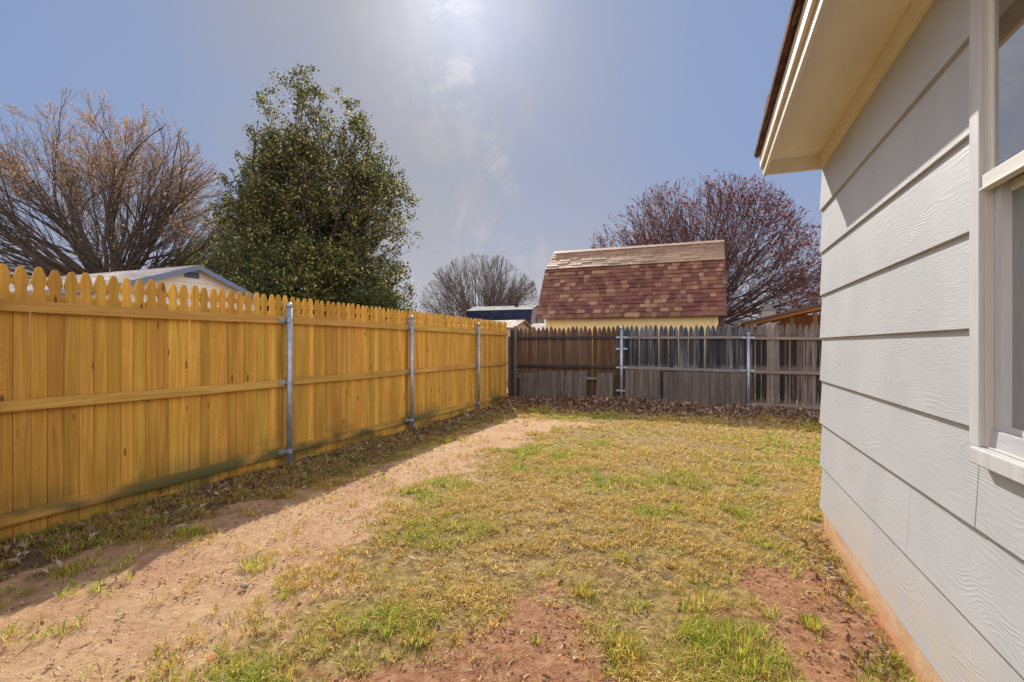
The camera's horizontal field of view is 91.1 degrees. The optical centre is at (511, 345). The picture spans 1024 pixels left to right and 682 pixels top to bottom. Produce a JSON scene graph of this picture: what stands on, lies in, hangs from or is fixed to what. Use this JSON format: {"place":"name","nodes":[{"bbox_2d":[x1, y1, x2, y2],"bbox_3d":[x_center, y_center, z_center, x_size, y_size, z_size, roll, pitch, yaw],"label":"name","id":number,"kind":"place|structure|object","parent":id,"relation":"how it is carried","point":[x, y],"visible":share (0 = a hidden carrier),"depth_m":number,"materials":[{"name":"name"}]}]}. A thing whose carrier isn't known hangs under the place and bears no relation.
{"place":"outdoors","nodes":[
{"label":"outdoors","id":0,"kind":"place"},
{"bbox_2d":[9,265,260,333],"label":"neighbour house","id":1,"kind":"structure","parent":0,"point":[199,276],"depth_m":14.58,"materials":[{"name":"plastic"}]},
{"bbox_2d":[0,0,821,322],"label":"sky","id":2,"kind":"structure","parent":0,"point":[518,127],"materials":[{"name":"blue"}]},
{"bbox_2d":[0,368,917,681],"bbox_3d":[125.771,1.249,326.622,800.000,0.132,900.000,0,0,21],"label":"ground","id":3,"kind":"structure","parent":0,"point":[28,658],"depth_m":2.70,"materials":[{"name":"soil"}]},
{"bbox_2d":[0,87,268,298],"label":"bare tree","id":4,"kind":"object","parent":3,"relation":"on","point":[81,245],"visible":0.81,"depth_m":21.50,"materials":[{"name":"brown plant"}]},
{"bbox_2d":[166,522,207,538],"bbox_3d":[-2.171,1.243,3.402,0.248,0.086,0.255,0,0,3],"label":"grass tuft","id":5,"kind":"object","parent":3,"relation":"on","point":[195,528],"visible":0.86,"depth_m":3.40,"materials":[{"name":"green plant"}]},
{"bbox_2d":[168,217,264,292],"bbox_3d":[-14.195,-2.981,25.564,5.530,8.762,5.535,0,0,-33],"label":"leafy tree","id":6,"kind":"object","parent":3,"relation":"on","point":[184,263],"visible":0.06,"depth_m":23.91,"materials":[{"name":"green plant"}]},
{"bbox_2d":[240,583,247,588],"bbox_3d":[-1.434,1.288,2.687,0.044,0.026,0.033,0,0,21],"label":"stone","id":7,"kind":"object","parent":3,"relation":"on","point":[244,586],"visible":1,"depth_m":2.68,"materials":[{"name":"beige stone"}]},
{"bbox_2d":[0,264,507,541],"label":"wooden fence","id":8,"kind":"object","parent":3,"relation":"on","point":[112,402],"visible":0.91,"depth_m":4.44,"materials":[{"name":"yellow wood"}]},
{"bbox_2d":[235,550,278,572],"bbox_3d":[-1.498,1.274,2.970,0.269,0.062,0.256,0,0,-14],"label":"grass tuft","id":9,"kind":"object","parent":3,"relation":"on","point":[257,556],"visible":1,"depth_m":2.97,"materials":[{"name":"plant"}]},
{"bbox_2d":[191,63,423,321],"bbox_3d":[-8.766,-5.479,21.954,9.860,13.788,9.230,0,0,21],"label":"evergreen tree","id":10,"kind":"object","parent":3,"relation":"on","point":[272,210],"visible":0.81,"depth_m":20.22,"materials":[{"name":"green plant"}]},
{"bbox_2d":[339,284,419,321],"bbox_3d":[-5.552,-0.535,19.938,4.255,3.869,4.074,0,0,21],"label":"leafy tree","id":11,"kind":"object","parent":3,"relation":"on","point":[385,300],"visible":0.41,"depth_m":19.38,"materials":[{"name":"green plant"}]},
{"bbox_2d":[396,618,436,647],"bbox_3d":[-0.421,1.258,2.183,0.224,0.066,0.204,0,0,21],"label":"grass tuft","id":12,"kind":"object","parent":3,"relation":"on","point":[416,631],"visible":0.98,"depth_m":2.21,"materials":[{"name":"yellow plant"}]},
{"bbox_2d":[0,411,878,681],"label":"straw","id":13,"kind":"object","parent":3,"relation":"on","point":[59,669],"visible":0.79,"depth_m":2.82,"materials":[{"name":"yellow plant"}]},
{"bbox_2d":[0,456,891,681],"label":"soil crumbs","id":14,"kind":"object","parent":3,"relation":"on","point":[117,670],"visible":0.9,"depth_m":2.44,"materials":[{"name":"brown soil"}]},
{"bbox_2d":[0,393,902,681],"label":"leaf litter","id":15,"kind":"object","parent":3,"relation":"on","point":[690,409],"visible":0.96,"depth_m":7.32,"materials":[{"name":"brown plant"}]},
{"bbox_2d":[420,253,538,323],"bbox_3d":[-2.215,-2.639,36.016,9.054,8.093,8.803,0,0,21],"label":"bare tree","id":16,"kind":"object","parent":3,"relation":"on","point":[516,295],"visible":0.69,"depth_m":34.79,"materials":[{"name":"brown plant"}]},
{"bbox_2d":[466,304,543,331],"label":"garden shed","id":17,"kind":"structure","parent":3,"relation":"on","point":[527,313],"depth_m":25.48,"materials":[{"name":"blue metal"}]},
{"bbox_2d":[508,337,509,396],"bbox_3d":[-0.067,0.575,11.564,0.035,1.550,0.065,0,0,21],"label":"wooden post","id":18,"kind":"object","parent":3,"relation":"on","point":[508,366],"visible":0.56,"depth_m":11.54,"materials":[{"name":"wood"}]},
{"bbox_2d":[527,629,543,644],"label":"grass tuft","id":19,"kind":"object","parent":3,"relation":"on","point":[534,639],"visible":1,"depth_m":2.18,"materials":[{"name":"yellow plant"}]},
{"bbox_2d":[518,371,596,399],"bbox_3d":[0.981,0.902,11.215,1.830,0.677,0.066,0,0,21],"label":"board panel","id":20,"kind":"object","parent":3,"relation":"on","point":[543,383],"visible":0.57,"depth_m":11.23,"materials":[{"name":"wood"}]},
{"bbox_2d":[570,576,596,597],"bbox_3d":[0.369,1.260,2.617,0.158,0.070,0.176,0,0,-10],"label":"grass tuft","id":21,"kind":"object","parent":3,"relation":"on","point":[586,589],"visible":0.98,"depth_m":2.63,"materials":[{"name":"yellow plant"}]},
{"bbox_2d":[595,373,612,396],"bbox_3d":[1.983,0.900,10.827,0.389,0.600,0.052,0,0,21],"label":"board panel","id":22,"kind":"object","parent":3,"relation":"on","point":[605,382],"visible":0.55,"depth_m":10.82,"materials":[{"name":"grey wood"}]},
{"bbox_2d":[596,622,653,662],"bbox_3d":[0.471,1.258,2.122,0.254,0.080,0.264,0,0,21],"label":"grass tuft","id":23,"kind":"object","parent":3,"relation":"on","point":[617,639],"visible":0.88,"depth_m":2.14,"materials":[{"name":"yellow plant"}]},
{"bbox_2d":[535,240,726,371],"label":"garden shed","id":24,"kind":"structure","parent":3,"relation":"on","point":[677,285],"depth_m":12.40,"materials":[{"name":"brown wood"}]},
{"bbox_2d":[510,323,821,413],"bbox_3d":[3.427,0.505,10.313,7.415,1.890,0.149,0,0,21],"label":"wooden fence","id":25,"kind":"object","parent":3,"relation":"on","point":[618,351],"visible":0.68,"depth_m":10.30,"materials":[{"name":"wood"}]},
{"bbox_2d":[625,369,745,406],"bbox_3d":[3.497,0.912,10.267,2.340,0.815,0.016,0,0,21],"label":"board panel","id":26,"kind":"object","parent":3,"relation":"on","point":[726,388],"visible":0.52,"depth_m":10.21,"materials":[{"name":"wood"}]},
{"bbox_2d":[674,582,729,611],"bbox_3d":[0.950,1.271,2.532,0.283,0.068,0.316,0,0,21],"label":"grass tuft","id":27,"kind":"object","parent":3,"relation":"on","point":[702,594],"visible":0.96,"depth_m":2.56,"materials":[{"name":"yellow plant"}]},
{"bbox_2d":[589,170,821,345],"bbox_3d":[9.241,-3.480,24.913,12.522,9.781,12.260,0,0,21],"label":"bare tree","id":28,"kind":"object","parent":3,"relation":"on","point":[734,280],"visible":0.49,"depth_m":22.52,"materials":[{"name":"red plant"}]},
{"bbox_2d":[686,613,798,679],"bbox_3d":[0.969,1.260,2.119,0.452,0.089,0.428,0,0,-22],"label":"grass tuft","id":29,"kind":"object","parent":3,"relation":"on","point":[741,635],"visible":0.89,"depth_m":2.12,"materials":[{"name":"green plant"}]},
{"bbox_2d":[720,319,779,368],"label":"house","id":30,"kind":"structure","parent":3,"relation":"on","point":[743,320],"depth_m":28.33,"materials":[{"name":"concrete"}]},
{"bbox_2d":[796,608,830,630],"bbox_3d":[1.377,1.266,2.316,0.126,0.064,0.178,0,0,-23],"label":"grass tuft","id":31,"kind":"object","parent":3,"relation":"on","point":[804,619],"visible":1,"depth_m":2.32,"materials":[{"name":"plant"}]},
{"bbox_2d":[754,0,1023,681],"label":"house","id":32,"kind":"structure","parent":3,"relation":"on","point":[899,124],"depth_m":1.86,"materials":[{"name":"paint"}]},
{"bbox_2d":[979,0,1023,460],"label":"window frame","id":33,"kind":"structure","parent":32,"relation":"in","point":[992,177],"depth_m":1.43,"materials":[{"name":"plastic"}]},
{"bbox_2d":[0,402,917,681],"bbox_3d":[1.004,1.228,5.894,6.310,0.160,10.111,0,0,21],"label":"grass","id":34,"kind":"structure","parent":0,"point":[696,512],"depth_m":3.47,"materials":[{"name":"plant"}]},
{"bbox_2d":[206,653,228,665],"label":"fallen leaf","id":35,"kind":"object","parent":34,"relation":"on","point":[211,658],"visible":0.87,"depth_m":2.04,"materials":[{"name":"orange plant"}]},
{"bbox_2d":[449,320,532,380],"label":"shed","id":36,"kind":"structure","parent":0,"point":[519,324],"depth_m":18.90,"materials":[{"name":"concrete"}]},
{"bbox_2d":[531,323,545,369],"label":"building","id":37,"kind":"structure","parent":0,"point":[538,325],"depth_m":21.93,"materials":[{"name":"concrete"}]},
{"bbox_2d":[759,305,776,381],"bbox_3d":[9.128,-0.070,17.917,0.520,2.740,0.480,0,0,21],"label":"chimney","id":38,"kind":"object","parent":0,"point":[767,310],"visible":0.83,"depth_m":17.74,"materials":[{"name":"grey brick"}]},
{"bbox_2d":[737,299,821,390],"bbox_3d":[8.279,-0.108,13.904,3.740,2.815,4.100,0,0,21],"label":"carport","id":39,"kind":"object","parent":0,"point":[798,317],"visible":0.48,"depth_m":12.67,"materials":[{"name":"brown wood"}]}
]}

